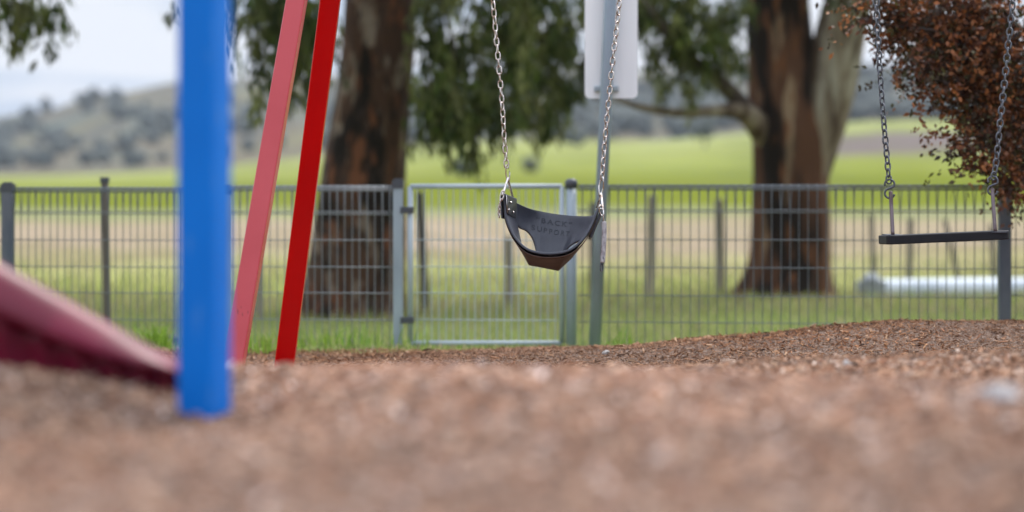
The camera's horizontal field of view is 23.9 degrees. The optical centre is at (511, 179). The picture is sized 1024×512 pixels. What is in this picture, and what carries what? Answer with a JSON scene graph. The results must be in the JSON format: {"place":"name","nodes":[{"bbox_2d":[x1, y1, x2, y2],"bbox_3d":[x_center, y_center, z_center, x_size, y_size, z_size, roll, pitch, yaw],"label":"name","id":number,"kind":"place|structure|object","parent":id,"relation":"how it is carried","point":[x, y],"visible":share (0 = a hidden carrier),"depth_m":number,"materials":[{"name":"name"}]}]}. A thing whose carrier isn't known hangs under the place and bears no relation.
{"place":"outdoors","nodes":[
{"label":"outdoors","id":0,"kind":"place"},
{"bbox_2d":[163,334,177,343],"bbox_3d":[-1.736,0.799,12.012,0.147,0.091,0.124,0,0,42],"label":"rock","id":1,"kind":"object","parent":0,"point":[173,339],"visible":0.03,"depth_m":11.98,"materials":[{"name":"grey stone"}]},
{"bbox_2d":[0,63,1020,175],"bbox_3d":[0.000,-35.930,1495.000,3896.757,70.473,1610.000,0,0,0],"label":"hills","id":2,"kind":"structure","parent":0,"point":[91,126],"depth_m":937.41,"materials":[{"name":"green plant"}]},
{"bbox_2d":[0,61,1022,167],"bbox_3d":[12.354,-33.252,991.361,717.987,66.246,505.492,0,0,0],"label":"hillside scrub","id":3,"kind":"object","parent":2,"relation":"on","point":[154,123],"visible":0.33,"depth_m":888.02,"materials":[{"name":"grey"}]},
{"bbox_2d":[0,121,1023,352],"bbox_3d":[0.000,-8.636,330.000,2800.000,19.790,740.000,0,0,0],"label":"ground","id":4,"kind":"structure","parent":0,"point":[728,159],"depth_m":114.04,"materials":[{"name":"green plant"}]},
{"bbox_2d":[100,177,110,322],"bbox_3d":[-2.066,0.463,12.300,0.056,0.955,0.042,0,0,0],"label":"slim post","id":5,"kind":"object","parent":4,"relation":"on","point":[104,181],"visible":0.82,"depth_m":12.28,"materials":[{"name":"grey metal"}]},
{"bbox_2d":[0,178,403,346],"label":"fence","id":6,"kind":"object","parent":4,"relation":"on","point":[8,190],"visible":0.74,"depth_m":11.28,"materials":[{"name":"grey metal"}]},
{"bbox_2d":[400,184,564,345],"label":"gate","id":7,"kind":"structure","parent":6,"relation":"attached to","point":[409,319],"depth_m":11.10,"materials":[{"name":"metal"}]},
{"bbox_2d":[0,0,552,322],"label":"eucalyptus tree","id":8,"kind":"object","parent":4,"relation":"on","point":[378,95],"visible":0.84,"depth_m":18.83,"materials":[{"name":"green plant"}]},
{"bbox_2d":[451,159,475,175],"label":"paddock tree","id":9,"kind":"object","parent":4,"relation":"on","point":[459,169],"visible":0.29,"depth_m":299.07,"materials":[{"name":"green plant"}]},
{"bbox_2d":[0,318,1023,511],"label":"mulch bed","id":10,"kind":"object","parent":4,"relation":"on","point":[534,495],"visible":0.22,"depth_m":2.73,"materials":[{"name":"brown wood"}]},
{"bbox_2d":[0,263,177,392],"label":"slide","id":11,"kind":"object","parent":10,"relation":"on","point":[41,327],"visible":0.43,"depth_m":3.98,"materials":[{"name":"red plastic"}]},
{"bbox_2d":[178,0,230,418],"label":"blue post","id":12,"kind":"object","parent":10,"relation":"on","point":[204,208],"depth_m":3.82,"materials":[{"name":"metal"}]},
{"bbox_2d":[231,0,340,366],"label":"swing frame","id":13,"kind":"object","parent":10,"relation":"on","point":[258,222],"visible":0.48,"depth_m":7.88,"materials":[{"name":"red paint"}]},
{"bbox_2d":[491,0,621,271],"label":"bucket swing","id":14,"kind":"object","parent":13,"relation":"hanging from","point":[555,237],"visible":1,"depth_m":8.27,"materials":[{"name":"black rubber"}]},
{"bbox_2d":[872,0,1015,244],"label":"flat swing","id":15,"kind":"object","parent":13,"relation":"hanging from","point":[892,238],"visible":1,"depth_m":8.04,"materials":[{"name":"rubber"}]},
{"bbox_2d":[585,0,637,345],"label":"sign","id":16,"kind":"object","parent":10,"relation":"on","point":[599,23],"visible":0.81,"depth_m":10.89,"materials":[{"name":"grey metal"}]},
{"bbox_2d":[975,383,1022,405],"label":"stone","id":17,"kind":"object","parent":10,"relation":"on","point":[997,391],"visible":0.62,"depth_m":3.54,"materials":[{"name":"grey stone"}]},
{"bbox_2d":[522,157,538,171],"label":"paddock tree","id":18,"kind":"object","parent":4,"relation":"on","point":[526,162],"visible":0.85,"depth_m":329.18,"materials":[{"name":"green plant"}]},
{"bbox_2d":[560,126,591,145],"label":"paddock tree","id":19,"kind":"object","parent":4,"relation":"on","point":[583,133],"visible":0.77,"depth_m":618.16,"materials":[{"name":"green plant"}]},
{"bbox_2d":[255,191,1023,320],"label":"paddock fence","id":20,"kind":"object","parent":4,"relation":"on","point":[649,277],"visible":0.46,"depth_m":21.96,"materials":[{"name":"grey wood"}]},
{"bbox_2d":[498,0,872,301],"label":"eucalyptus tree","id":21,"kind":"object","parent":4,"relation":"on","point":[791,113],"visible":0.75,"depth_m":22.05,"materials":[{"name":"green plant"}]},
{"bbox_2d":[688,117,715,146],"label":"paddock tree","id":22,"kind":"object","parent":4,"relation":"on","point":[703,128],"visible":0.99,"depth_m":558.83,"materials":[{"name":"green plant"}]},
{"bbox_2d":[565,178,1023,346],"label":"fence","id":23,"kind":"object","parent":4,"relation":"on","point":[1003,269],"visible":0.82,"depth_m":10.91,"materials":[{"name":"grey metal"}]},
{"bbox_2d":[856,273,886,298],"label":"concrete block","id":24,"kind":"structure","parent":4,"relation":"on","point":[868,282],"depth_m":23.32,"materials":[{"name":"grey concrete"}]},
{"bbox_2d":[815,0,1023,228],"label":"copper leaved tree","id":25,"kind":"object","parent":4,"relation":"on","point":[963,44],"visible":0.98,"depth_m":10.13,"materials":[{"name":"brown plant"}]},
{"bbox_2d":[880,278,1023,296],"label":"pipe","id":26,"kind":"object","parent":4,"relation":"on","point":[932,285],"visible":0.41,"depth_m":23.62,"materials":[{"name":"white metal"}]},
{"bbox_2d":[0,226,1023,354],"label":"grass","id":27,"kind":"structure","parent":0,"point":[155,339],"depth_m":19.11,"materials":[{"name":"green plant"}]},
{"bbox_2d":[0,0,1023,116],"label":"sky","id":28,"kind":"structure","parent":0,"point":[126,45],"materials":[{"name":"white"}]}
]}

